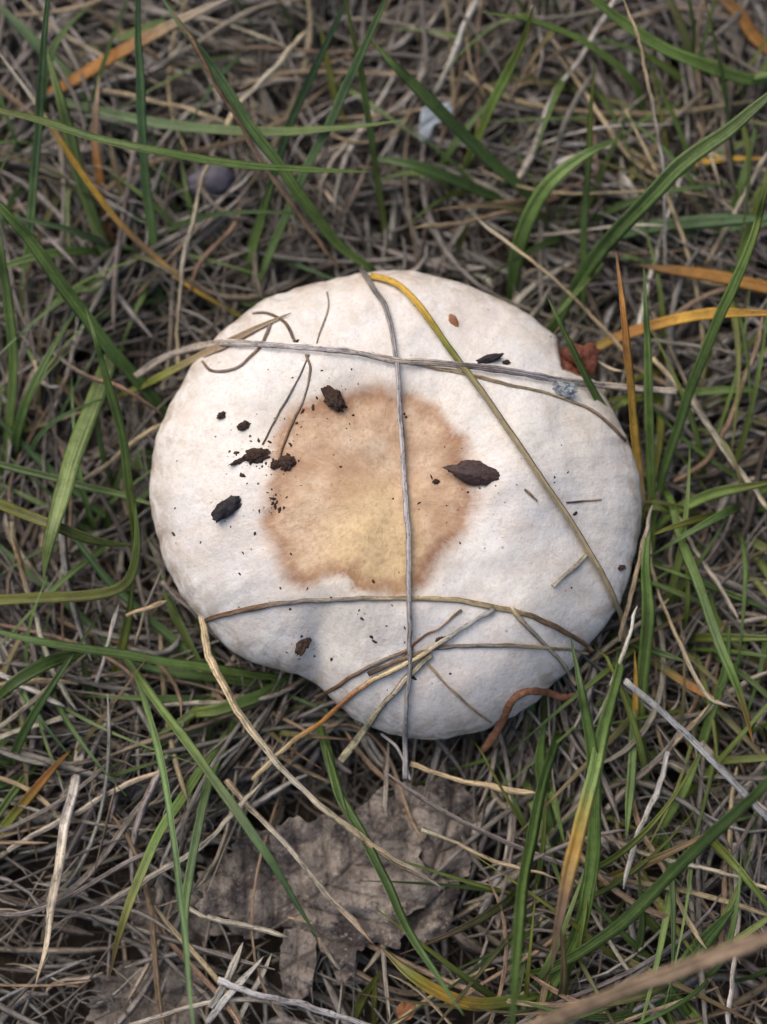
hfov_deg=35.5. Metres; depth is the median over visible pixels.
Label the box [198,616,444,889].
straw
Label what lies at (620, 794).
straw
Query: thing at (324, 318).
straw
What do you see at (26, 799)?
dry grass leaf
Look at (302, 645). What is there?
soil crumb
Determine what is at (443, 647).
straw
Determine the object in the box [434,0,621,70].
loose straw
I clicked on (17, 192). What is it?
grass tuft
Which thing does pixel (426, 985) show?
grass leaf
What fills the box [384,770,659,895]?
loose straw
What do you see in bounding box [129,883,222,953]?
dead leaf
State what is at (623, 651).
straw
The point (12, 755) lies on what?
loose straw
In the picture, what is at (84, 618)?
grass leaf
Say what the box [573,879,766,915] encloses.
loose straw
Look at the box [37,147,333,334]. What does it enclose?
grass tuft
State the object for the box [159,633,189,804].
loose straw
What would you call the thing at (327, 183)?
loose straw
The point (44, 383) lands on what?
straw
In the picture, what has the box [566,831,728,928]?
loose straw
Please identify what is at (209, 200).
loose straw
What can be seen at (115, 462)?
loose straw
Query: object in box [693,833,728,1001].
loose straw
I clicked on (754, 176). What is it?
straw
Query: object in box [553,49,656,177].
straw
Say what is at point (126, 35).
grass leaf
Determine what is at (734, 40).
loose straw
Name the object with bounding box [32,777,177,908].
loose straw
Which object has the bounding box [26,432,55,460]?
loose straw
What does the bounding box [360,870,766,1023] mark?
grass tuft
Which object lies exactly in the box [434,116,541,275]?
loose straw
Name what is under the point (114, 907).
loose straw
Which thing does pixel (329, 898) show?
straw
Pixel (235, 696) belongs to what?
loose straw
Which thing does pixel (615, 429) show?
straw
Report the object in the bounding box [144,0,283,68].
loose straw
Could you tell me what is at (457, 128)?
grass leaf
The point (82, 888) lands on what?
loose straw
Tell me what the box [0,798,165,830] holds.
loose straw
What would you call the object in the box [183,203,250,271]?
grass leaf
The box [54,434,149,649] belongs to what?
loose straw
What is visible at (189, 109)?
straw
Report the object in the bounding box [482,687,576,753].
curled stalk
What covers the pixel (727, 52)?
loose straw
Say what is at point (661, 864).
straw
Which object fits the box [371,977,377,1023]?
grass leaf
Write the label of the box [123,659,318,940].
grass leaf
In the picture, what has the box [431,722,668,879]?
loose straw
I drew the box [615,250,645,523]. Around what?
dry grass leaf
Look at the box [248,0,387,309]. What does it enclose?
grass leaf
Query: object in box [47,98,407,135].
grass leaf
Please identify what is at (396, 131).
loose straw
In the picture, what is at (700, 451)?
grass leaf
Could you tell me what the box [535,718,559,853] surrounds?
grass leaf
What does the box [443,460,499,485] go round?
seed husk
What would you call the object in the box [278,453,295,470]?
soil crumb
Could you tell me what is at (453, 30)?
loose straw
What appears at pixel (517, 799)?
loose straw
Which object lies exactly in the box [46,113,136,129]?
loose straw
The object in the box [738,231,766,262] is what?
loose straw
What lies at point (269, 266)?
loose straw
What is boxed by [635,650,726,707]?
grass leaf
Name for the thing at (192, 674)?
grass leaf
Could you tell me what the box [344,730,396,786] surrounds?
loose straw
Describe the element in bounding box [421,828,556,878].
straw
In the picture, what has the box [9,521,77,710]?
straw
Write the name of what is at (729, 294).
grass leaf
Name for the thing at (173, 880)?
loose straw
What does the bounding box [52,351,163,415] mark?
straw
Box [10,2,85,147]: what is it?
loose straw
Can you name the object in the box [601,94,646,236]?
loose straw
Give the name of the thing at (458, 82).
loose straw
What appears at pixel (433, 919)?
dead leaf
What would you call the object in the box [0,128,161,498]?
grass tuft
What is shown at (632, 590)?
straw
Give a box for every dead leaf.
[86,961,213,1023]
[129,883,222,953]
[195,786,448,984]
[279,928,316,999]
[394,776,481,942]
[396,999,414,1020]
[568,160,619,184]
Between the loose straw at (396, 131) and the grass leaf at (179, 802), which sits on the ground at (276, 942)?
the grass leaf at (179, 802)
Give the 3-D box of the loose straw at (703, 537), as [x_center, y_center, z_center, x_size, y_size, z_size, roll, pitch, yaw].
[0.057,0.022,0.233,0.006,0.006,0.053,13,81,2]
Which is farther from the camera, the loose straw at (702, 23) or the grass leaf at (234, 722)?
the loose straw at (702, 23)
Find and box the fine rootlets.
[0,0,766,1023]
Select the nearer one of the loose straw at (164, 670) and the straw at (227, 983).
the straw at (227, 983)
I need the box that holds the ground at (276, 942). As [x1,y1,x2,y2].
[0,0,766,1023]
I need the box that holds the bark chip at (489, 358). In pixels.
[476,353,503,363]
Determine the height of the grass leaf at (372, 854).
0.038 m
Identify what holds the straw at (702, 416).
on the dead thatch
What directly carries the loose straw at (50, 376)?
on the dead thatch
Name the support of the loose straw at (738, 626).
on the dead thatch
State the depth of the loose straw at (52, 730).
0.23 m
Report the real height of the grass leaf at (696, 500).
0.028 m
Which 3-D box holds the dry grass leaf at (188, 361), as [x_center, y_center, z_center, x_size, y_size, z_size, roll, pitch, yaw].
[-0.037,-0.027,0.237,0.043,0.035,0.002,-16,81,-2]
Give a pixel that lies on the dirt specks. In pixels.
(279, 508)
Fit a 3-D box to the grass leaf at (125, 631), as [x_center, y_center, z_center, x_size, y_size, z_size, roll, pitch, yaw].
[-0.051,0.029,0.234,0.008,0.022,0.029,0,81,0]
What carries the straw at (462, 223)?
on the dead thatch
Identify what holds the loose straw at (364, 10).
on the dead thatch
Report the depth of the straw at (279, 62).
0.24 m
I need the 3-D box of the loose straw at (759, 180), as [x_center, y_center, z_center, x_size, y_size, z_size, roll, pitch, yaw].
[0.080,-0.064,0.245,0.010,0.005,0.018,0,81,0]
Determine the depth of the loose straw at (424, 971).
0.22 m
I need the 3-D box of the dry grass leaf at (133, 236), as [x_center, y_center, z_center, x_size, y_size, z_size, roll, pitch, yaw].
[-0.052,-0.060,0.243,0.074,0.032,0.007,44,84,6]
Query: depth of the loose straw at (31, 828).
0.23 m
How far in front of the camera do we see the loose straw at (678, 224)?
0.24 m
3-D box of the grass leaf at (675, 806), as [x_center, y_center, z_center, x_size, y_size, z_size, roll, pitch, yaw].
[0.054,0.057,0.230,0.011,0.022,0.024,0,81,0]
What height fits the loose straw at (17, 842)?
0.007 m
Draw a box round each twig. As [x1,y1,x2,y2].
[358,266,412,778]
[623,678,766,820]
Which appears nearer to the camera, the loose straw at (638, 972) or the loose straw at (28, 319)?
the loose straw at (638, 972)
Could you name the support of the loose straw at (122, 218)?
on the dead thatch
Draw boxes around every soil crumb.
[216,411,225,418]
[227,457,245,465]
[236,420,250,430]
[242,448,270,463]
[270,459,279,469]
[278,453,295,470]
[295,637,311,656]
[432,479,439,483]
[502,359,510,364]
[618,565,625,570]
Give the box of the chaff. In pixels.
[0,0,766,1023]
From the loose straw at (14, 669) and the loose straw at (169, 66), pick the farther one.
the loose straw at (169, 66)
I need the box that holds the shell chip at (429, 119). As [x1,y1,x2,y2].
[418,102,452,142]
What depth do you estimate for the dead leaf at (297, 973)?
0.22 m
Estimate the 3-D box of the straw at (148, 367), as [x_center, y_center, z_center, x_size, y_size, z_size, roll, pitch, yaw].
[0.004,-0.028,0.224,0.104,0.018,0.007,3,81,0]
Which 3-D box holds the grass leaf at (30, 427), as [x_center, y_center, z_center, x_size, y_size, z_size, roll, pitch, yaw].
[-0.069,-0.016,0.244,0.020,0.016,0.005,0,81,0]
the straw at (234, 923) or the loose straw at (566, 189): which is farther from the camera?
the loose straw at (566, 189)
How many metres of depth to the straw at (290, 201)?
0.23 m
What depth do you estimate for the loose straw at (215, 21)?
0.25 m
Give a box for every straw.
[0,65,170,73]
[0,73,16,129]
[0,84,62,135]
[0,136,62,163]
[0,172,77,267]
[0,224,26,326]
[0,255,82,288]
[0,289,67,434]
[0,318,30,495]
[0,318,131,386]
[0,550,19,586]
[0,623,158,715]
[0,635,64,660]
[0,638,65,795]
[0,644,81,807]
[0,654,85,729]
[0,671,64,706]
[0,678,77,687]
[0,714,74,739]
[0,728,106,738]
[0,741,127,833]
[0,748,88,766]
[0,776,57,818]
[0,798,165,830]
[0,820,132,837]
[0,838,121,888]
[0,840,48,844]
[0,848,162,916]
[0,927,16,942]
[0,980,90,986]
[1,662,133,690]
[3,111,150,166]
[7,766,167,852]
[8,362,74,519]
[8,570,100,645]
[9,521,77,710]
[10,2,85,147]
[11,202,27,212]
[15,0,102,16]
[15,388,179,593]
[23,269,36,359]
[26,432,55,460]
[28,278,271,296]
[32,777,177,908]
[33,198,248,336]
[33,360,59,387]
[33,403,71,640]
[33,882,201,996]
[35,741,87,985]
[39,100,65,339]
[42,379,81,586]
[44,609,182,718]
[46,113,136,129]
[49,129,131,304]
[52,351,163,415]
[52,905,173,934]
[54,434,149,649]
[55,247,113,387]
[63,97,315,246]
[67,0,191,86]
[68,522,137,619]
[68,673,312,733]
[70,13,294,49]
[82,9,296,24]
[83,422,161,482]
[83,625,232,663]
[91,782,261,913]
[95,604,118,682]
[102,88,224,123]
[108,830,230,955]
[110,813,165,1023]
[111,547,167,570]
[112,124,137,334]
[119,206,227,316]
[120,0,130,28]
[125,0,238,80]
[126,600,166,616]
[128,997,286,1023]
[133,339,676,394]
[134,569,161,645]
[141,0,219,44]
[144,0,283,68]
[147,874,241,1023]
[150,687,295,707]
[152,193,218,271]
[154,905,242,1023]
[157,156,361,328]
[159,171,252,232]
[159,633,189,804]
[161,580,217,637]
[167,0,194,164]
[173,11,341,268]
[175,140,218,363]
[179,710,248,844]
[184,79,304,107]
[189,907,288,937]
[190,205,240,289]
[193,659,328,782]
[194,121,250,220]
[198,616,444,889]
[199,0,291,41]
[201,323,271,372]
[204,596,593,652]
[205,956,263,1023]
[207,943,242,1008]
[209,87,370,181]
[217,977,369,1023]
[224,27,310,124]
[224,778,373,944]
[229,46,374,53]
[233,34,392,71]
[234,953,271,1021]
[236,145,442,188]
[237,733,289,837]
[238,69,413,89]
[246,0,312,190]
[250,709,303,1023]
[251,607,494,781]
[252,311,295,341]
[254,150,286,305]
[260,90,364,243]
[262,354,309,444]
[271,264,276,294]
[275,185,353,242]
[276,0,389,117]
[278,354,311,458]
[282,2,375,49]
[288,916,579,1007]
[314,647,413,699]
[316,292,328,342]
[317,937,340,970]
[325,723,425,842]
[330,107,410,143]
[337,81,554,118]
[338,653,432,762]
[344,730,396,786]
[360,0,366,45]
[367,643,588,675]
[380,733,411,779]
[380,743,390,1017]
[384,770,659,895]
[389,974,451,1023]
[393,968,493,1023]
[398,357,626,441]
[402,609,461,656]
[409,14,509,31]
[410,761,534,794]
[414,195,560,228]
[419,0,429,79]
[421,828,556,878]
[427,664,491,723]
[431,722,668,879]
[433,0,477,94]
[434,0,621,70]
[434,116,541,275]
[438,0,472,148]
[444,0,496,231]
[450,0,526,221]
[450,916,575,1011]
[453,928,661,968]
[463,71,752,117]
[466,0,484,95]
[468,0,484,168]
[473,214,622,353]
[479,829,624,883]
[480,168,751,208]
[484,172,596,203]
[484,714,530,935]
[487,876,507,1023]
[511,607,576,685]
[516,0,614,179]
[516,894,720,1023]
[521,7,739,80]
[522,168,713,265]
[524,488,537,500]
[527,278,676,287]
[527,930,766,1023]
[530,223,663,235]
[530,974,634,1023]
[537,64,601,311]
[551,552,587,587]
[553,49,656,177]
[554,89,707,167]
[560,113,720,182]
[566,49,597,170]
[566,498,601,502]
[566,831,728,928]
[566,914,719,1023]
[572,247,766,256]
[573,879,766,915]
[575,879,666,1023]
[582,95,759,239]
[597,360,622,371]
[600,350,766,419]
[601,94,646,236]
[601,639,636,861]
[601,831,766,889]
[604,597,665,762]
[605,671,766,811]
[609,389,766,542]
[609,606,637,685]
[614,787,730,1023]
[615,987,717,1023]
[616,778,730,848]
[618,505,652,641]
[623,751,669,888]
[624,0,666,264]
[625,109,705,407]
[625,782,706,948]
[630,338,766,357]
[634,174,683,337]
[636,610,758,773]
[638,684,748,723]
[641,465,670,529]
[650,540,734,706]
[652,357,766,508]
[652,510,711,749]
[653,637,656,680]
[661,2,761,72]
[668,513,766,650]
[673,277,766,313]
[673,856,740,963]
[674,316,763,483]
[677,0,728,49]
[679,516,738,620]
[679,765,765,877]
[683,622,727,721]
[690,549,766,581]
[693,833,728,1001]
[695,755,707,1023]
[696,0,706,178]
[696,0,749,54]
[700,402,766,436]
[700,740,766,810]
[701,775,766,780]
[703,656,758,668]
[704,152,766,265]
[707,594,762,652]
[710,152,766,171]
[716,299,766,342]
[716,791,766,874]
[725,843,740,1023]
[728,767,737,924]
[731,14,764,85]
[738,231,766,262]
[751,152,762,186]
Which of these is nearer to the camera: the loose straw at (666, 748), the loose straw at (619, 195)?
the loose straw at (666, 748)
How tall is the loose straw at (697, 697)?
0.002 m
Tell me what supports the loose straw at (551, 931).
on the dead thatch
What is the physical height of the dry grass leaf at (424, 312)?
0.022 m
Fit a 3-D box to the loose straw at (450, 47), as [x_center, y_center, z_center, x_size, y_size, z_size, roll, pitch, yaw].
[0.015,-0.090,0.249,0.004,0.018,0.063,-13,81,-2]
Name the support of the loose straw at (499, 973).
on the dead thatch
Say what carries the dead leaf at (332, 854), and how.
on the ground at (276, 942)
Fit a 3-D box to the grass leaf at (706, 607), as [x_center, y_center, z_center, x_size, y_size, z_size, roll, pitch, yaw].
[0.059,0.018,0.230,0.004,0.034,0.054,-12,81,-2]
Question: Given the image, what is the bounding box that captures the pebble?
[187,164,233,200]
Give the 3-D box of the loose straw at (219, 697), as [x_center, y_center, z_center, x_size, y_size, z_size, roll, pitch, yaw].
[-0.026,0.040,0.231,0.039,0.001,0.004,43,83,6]
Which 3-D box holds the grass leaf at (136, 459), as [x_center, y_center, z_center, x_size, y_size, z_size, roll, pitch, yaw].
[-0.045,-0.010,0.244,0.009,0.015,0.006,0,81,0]
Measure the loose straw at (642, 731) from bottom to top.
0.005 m
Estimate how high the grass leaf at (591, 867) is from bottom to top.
0.037 m
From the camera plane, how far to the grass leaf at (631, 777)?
0.22 m
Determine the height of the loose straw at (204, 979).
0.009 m
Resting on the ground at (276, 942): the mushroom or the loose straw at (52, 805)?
the mushroom
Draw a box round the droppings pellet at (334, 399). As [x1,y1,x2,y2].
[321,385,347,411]
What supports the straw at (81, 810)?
on the chaff
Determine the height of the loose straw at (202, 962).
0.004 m
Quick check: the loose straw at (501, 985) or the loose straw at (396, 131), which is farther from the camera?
the loose straw at (396, 131)
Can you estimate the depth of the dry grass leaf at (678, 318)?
0.23 m
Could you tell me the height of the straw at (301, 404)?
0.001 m
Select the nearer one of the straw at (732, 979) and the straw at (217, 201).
the straw at (732, 979)
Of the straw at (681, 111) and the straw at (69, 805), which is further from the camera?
the straw at (681, 111)
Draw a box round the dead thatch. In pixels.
[0,0,766,1023]
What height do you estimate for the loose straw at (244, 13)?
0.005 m
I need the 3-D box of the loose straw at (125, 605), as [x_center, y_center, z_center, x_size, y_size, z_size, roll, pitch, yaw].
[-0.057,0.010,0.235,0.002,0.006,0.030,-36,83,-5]
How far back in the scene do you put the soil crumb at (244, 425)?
0.22 m
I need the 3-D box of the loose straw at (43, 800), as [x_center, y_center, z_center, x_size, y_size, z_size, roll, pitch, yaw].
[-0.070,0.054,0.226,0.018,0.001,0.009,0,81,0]
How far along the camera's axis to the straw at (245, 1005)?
0.22 m
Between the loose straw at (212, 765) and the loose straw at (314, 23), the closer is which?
the loose straw at (212, 765)
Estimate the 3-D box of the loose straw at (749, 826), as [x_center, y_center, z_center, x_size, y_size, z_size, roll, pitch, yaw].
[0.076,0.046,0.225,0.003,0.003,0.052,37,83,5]
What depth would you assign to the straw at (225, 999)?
0.22 m
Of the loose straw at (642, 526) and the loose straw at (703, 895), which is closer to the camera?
the loose straw at (703, 895)
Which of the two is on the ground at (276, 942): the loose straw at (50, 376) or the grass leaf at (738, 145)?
the grass leaf at (738, 145)
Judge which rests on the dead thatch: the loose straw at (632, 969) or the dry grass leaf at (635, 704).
the loose straw at (632, 969)
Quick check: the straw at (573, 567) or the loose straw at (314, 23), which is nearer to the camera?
the straw at (573, 567)
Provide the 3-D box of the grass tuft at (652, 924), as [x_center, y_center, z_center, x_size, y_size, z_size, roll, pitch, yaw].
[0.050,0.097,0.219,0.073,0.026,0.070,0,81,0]
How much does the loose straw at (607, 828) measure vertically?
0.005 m
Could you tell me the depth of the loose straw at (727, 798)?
0.22 m
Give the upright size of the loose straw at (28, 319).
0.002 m
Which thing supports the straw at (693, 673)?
on the dead thatch
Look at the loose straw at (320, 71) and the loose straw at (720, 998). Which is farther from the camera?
the loose straw at (320, 71)
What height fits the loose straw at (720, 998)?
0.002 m
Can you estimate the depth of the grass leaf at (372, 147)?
0.24 m
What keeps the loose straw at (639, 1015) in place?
on the dead thatch
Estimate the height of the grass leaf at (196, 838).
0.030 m
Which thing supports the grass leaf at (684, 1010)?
on the ground at (276, 942)
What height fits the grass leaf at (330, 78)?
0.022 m
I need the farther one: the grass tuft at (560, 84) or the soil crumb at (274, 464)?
the grass tuft at (560, 84)
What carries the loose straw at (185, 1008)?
on the dead thatch
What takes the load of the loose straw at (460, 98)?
on the dead thatch
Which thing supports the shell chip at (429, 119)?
on the dead thatch
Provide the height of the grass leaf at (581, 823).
0.043 m
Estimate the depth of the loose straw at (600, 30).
0.25 m
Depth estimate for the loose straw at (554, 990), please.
0.22 m
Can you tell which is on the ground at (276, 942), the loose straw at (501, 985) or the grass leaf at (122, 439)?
the grass leaf at (122, 439)
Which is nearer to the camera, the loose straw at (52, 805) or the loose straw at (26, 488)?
the loose straw at (52, 805)
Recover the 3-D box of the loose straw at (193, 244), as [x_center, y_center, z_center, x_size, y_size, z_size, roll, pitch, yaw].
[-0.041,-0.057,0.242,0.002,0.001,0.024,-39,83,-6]
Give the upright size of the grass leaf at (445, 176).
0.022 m
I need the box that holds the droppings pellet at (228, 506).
[211,495,241,522]
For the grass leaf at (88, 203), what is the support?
on the ground at (276, 942)
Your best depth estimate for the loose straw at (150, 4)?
0.25 m
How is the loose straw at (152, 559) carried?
on the dead thatch
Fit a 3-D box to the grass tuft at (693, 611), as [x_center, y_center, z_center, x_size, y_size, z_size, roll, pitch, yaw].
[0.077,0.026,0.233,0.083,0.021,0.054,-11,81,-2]
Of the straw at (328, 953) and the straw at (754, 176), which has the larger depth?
the straw at (754, 176)
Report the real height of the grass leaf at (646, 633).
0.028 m
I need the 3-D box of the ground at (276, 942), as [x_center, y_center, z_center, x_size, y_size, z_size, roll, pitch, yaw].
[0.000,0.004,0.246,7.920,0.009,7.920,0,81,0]
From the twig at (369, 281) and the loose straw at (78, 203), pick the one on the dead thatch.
the loose straw at (78, 203)
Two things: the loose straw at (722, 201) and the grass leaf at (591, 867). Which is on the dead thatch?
the loose straw at (722, 201)
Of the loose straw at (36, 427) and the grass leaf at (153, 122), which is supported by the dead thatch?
the loose straw at (36, 427)
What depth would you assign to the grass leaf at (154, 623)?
0.23 m
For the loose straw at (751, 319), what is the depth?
0.24 m
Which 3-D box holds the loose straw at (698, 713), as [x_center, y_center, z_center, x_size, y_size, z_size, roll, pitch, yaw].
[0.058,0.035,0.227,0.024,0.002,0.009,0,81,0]
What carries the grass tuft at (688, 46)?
on the ground at (276, 942)
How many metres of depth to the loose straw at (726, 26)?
0.25 m
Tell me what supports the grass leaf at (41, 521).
on the dead thatch
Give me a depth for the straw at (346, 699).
0.21 m
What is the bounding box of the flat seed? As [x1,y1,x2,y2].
[449,314,458,326]
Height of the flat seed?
0.001 m
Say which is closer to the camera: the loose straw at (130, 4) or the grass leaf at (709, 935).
the grass leaf at (709, 935)
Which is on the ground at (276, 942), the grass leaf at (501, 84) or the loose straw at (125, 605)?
the grass leaf at (501, 84)
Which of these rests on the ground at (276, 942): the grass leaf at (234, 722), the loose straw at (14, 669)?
the grass leaf at (234, 722)
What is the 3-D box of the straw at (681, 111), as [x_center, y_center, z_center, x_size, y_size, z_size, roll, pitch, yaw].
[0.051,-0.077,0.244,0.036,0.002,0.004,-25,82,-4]
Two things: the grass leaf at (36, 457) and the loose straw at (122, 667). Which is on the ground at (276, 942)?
the grass leaf at (36, 457)
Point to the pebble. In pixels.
(220, 179)
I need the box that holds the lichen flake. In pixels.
[552,381,577,397]
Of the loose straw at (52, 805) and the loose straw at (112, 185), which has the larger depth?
the loose straw at (112, 185)
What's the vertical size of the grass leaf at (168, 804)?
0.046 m
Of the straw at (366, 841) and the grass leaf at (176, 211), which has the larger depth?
the grass leaf at (176, 211)
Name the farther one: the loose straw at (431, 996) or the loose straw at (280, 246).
the loose straw at (280, 246)
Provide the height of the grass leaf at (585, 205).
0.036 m
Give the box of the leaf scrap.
[560,342,600,374]
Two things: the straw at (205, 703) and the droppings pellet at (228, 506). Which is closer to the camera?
the droppings pellet at (228, 506)
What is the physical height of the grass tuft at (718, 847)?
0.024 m
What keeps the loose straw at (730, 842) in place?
on the dead thatch
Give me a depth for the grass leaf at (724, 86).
0.24 m
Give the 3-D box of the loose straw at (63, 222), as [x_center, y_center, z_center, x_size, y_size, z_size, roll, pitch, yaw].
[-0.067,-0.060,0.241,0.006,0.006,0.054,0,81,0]
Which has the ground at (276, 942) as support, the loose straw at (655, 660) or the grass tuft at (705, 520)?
the grass tuft at (705, 520)
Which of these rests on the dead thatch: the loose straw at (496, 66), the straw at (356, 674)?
the loose straw at (496, 66)
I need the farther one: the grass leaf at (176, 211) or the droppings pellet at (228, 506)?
the grass leaf at (176, 211)
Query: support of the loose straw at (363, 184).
on the dead thatch
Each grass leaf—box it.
[0,5,149,167]
[0,54,241,317]
[0,107,369,172]
[0,203,167,419]
[0,233,17,493]
[0,420,119,523]
[0,461,150,504]
[0,499,132,546]
[0,503,140,605]
[0,544,112,646]
[0,630,308,684]
[0,650,100,699]
[0,750,70,839]
[14,0,225,109]
[19,0,49,345]
[22,411,80,433]
[42,347,132,578]
[47,51,133,312]
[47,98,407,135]
[72,539,211,672]
[74,19,168,58]
[81,658,100,719]
[85,308,135,593]
[91,74,115,243]
[106,583,133,702]
[108,313,290,415]
[108,724,235,979]
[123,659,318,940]
[132,660,193,1023]
[133,447,153,472]
[134,0,166,323]
[134,662,294,691]
[151,127,180,216]
[162,589,193,654]
[163,0,376,271]
[181,741,230,981]
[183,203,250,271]
[185,673,301,725]
[202,718,237,774]
[237,0,348,317]
[238,183,272,318]
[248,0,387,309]
[315,718,463,1015]
[318,19,351,137]
[322,728,348,821]
[345,0,392,265]
[350,970,381,1018]
[367,156,503,200]
[370,272,628,640]
[371,40,548,212]
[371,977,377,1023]
[378,945,539,1011]
[447,211,471,278]
[455,6,533,189]
[482,12,647,111]
[507,138,619,303]
[509,718,561,1023]
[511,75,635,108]
[525,777,766,975]
[531,638,601,1011]
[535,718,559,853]
[546,295,631,448]
[549,92,766,336]
[551,643,624,969]
[566,137,661,229]
[574,213,766,274]
[578,61,594,329]
[589,0,766,91]
[596,307,766,349]
[603,631,682,661]
[607,222,766,268]
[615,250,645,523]
[621,833,692,952]
[623,650,638,786]
[625,695,637,838]
[626,872,645,1009]
[635,551,766,609]
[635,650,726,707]
[636,523,654,774]
[636,907,733,1023]
[637,264,766,293]
[639,392,766,496]
[641,42,712,252]
[642,156,761,183]
[642,754,701,859]
[643,260,655,563]
[655,481,766,536]
[656,177,766,513]
[662,488,753,743]
[666,134,762,210]
[667,984,692,1023]
[693,625,730,773]
[704,0,736,183]
[709,590,759,663]
[710,179,765,320]
[718,0,766,53]
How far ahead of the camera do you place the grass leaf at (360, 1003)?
0.22 m
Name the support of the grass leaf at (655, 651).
on the ground at (276, 942)
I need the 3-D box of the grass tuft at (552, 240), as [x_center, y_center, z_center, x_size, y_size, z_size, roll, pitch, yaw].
[0.040,-0.064,0.247,0.061,0.021,0.054,-20,82,-3]
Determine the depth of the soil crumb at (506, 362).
0.22 m
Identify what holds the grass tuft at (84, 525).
on the ground at (276, 942)
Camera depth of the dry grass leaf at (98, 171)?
0.24 m
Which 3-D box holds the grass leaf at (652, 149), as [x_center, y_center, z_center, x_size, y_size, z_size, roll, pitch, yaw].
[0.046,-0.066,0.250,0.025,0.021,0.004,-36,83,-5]
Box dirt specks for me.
[171,339,579,690]
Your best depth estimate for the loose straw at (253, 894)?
0.22 m
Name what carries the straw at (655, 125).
on the dead thatch
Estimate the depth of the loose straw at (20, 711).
0.23 m
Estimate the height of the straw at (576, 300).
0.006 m
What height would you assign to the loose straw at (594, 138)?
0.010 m
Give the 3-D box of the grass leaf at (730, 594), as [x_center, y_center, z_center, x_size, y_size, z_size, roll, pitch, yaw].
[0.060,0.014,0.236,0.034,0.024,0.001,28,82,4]
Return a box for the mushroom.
[149,270,641,739]
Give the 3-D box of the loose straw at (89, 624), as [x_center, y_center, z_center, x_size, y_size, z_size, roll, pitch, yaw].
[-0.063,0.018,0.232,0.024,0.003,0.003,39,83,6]
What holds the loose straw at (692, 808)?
on the chaff
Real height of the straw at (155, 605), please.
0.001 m
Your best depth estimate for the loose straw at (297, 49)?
0.25 m
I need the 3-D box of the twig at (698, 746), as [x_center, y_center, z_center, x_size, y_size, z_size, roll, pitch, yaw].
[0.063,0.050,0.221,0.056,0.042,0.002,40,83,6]
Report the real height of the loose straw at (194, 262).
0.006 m
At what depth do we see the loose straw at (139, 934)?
0.22 m
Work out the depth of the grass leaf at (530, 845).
0.20 m
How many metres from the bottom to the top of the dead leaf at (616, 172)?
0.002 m
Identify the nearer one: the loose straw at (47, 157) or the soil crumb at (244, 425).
the soil crumb at (244, 425)
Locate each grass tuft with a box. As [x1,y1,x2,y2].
[0,0,182,308]
[0,121,331,353]
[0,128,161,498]
[0,274,116,490]
[0,371,150,646]
[0,576,195,854]
[0,603,200,817]
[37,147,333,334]
[86,533,362,839]
[111,0,422,171]
[345,66,619,226]
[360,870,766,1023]
[366,734,757,1023]
[388,696,699,904]
[395,0,643,189]
[403,103,745,328]
[472,852,766,1023]
[484,447,766,835]
[494,0,766,249]
[517,51,766,469]
[540,658,766,894]
[568,604,766,1020]
[591,559,766,730]
[603,218,766,525]
[622,283,766,673]
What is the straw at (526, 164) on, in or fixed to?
on the dead thatch
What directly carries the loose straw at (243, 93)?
on the dead thatch
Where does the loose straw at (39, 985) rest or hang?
on the ground at (276, 942)
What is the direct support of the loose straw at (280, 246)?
on the dead thatch
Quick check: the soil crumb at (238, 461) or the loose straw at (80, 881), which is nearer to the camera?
the soil crumb at (238, 461)
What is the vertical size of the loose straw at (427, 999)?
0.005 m
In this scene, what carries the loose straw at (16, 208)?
on the fine rootlets
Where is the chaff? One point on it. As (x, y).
(460, 940)
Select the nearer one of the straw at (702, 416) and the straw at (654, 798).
the straw at (654, 798)
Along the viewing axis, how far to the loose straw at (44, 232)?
0.24 m
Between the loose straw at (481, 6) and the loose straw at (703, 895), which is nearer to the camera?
the loose straw at (703, 895)
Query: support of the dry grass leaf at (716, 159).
on the ground at (276, 942)
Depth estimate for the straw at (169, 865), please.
0.22 m
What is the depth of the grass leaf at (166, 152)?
0.22 m
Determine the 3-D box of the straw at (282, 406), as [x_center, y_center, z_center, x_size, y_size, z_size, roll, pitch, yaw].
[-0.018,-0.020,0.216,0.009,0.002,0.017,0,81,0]
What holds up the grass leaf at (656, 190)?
on the ground at (276, 942)
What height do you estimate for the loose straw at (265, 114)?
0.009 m
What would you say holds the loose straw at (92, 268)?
on the dead thatch
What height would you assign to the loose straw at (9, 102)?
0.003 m
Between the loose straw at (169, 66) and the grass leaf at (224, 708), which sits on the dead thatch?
the loose straw at (169, 66)
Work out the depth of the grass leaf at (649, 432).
0.23 m
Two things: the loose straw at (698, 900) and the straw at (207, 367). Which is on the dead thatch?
the loose straw at (698, 900)
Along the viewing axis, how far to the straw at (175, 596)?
0.23 m
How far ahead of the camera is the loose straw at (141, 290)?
0.24 m
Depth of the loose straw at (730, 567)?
0.23 m
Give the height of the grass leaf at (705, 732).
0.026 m
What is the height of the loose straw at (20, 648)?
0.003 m
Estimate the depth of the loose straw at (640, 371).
0.24 m
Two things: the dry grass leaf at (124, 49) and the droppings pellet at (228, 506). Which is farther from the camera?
the dry grass leaf at (124, 49)
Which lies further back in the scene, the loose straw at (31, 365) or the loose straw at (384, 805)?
the loose straw at (31, 365)
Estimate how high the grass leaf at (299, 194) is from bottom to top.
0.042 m
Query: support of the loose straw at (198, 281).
on the dead thatch
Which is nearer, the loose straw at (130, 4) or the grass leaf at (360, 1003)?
the grass leaf at (360, 1003)
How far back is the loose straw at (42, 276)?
0.24 m
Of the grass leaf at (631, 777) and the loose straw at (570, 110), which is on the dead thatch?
the loose straw at (570, 110)
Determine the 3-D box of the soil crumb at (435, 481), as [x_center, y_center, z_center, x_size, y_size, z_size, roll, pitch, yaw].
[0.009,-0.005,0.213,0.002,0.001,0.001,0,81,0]

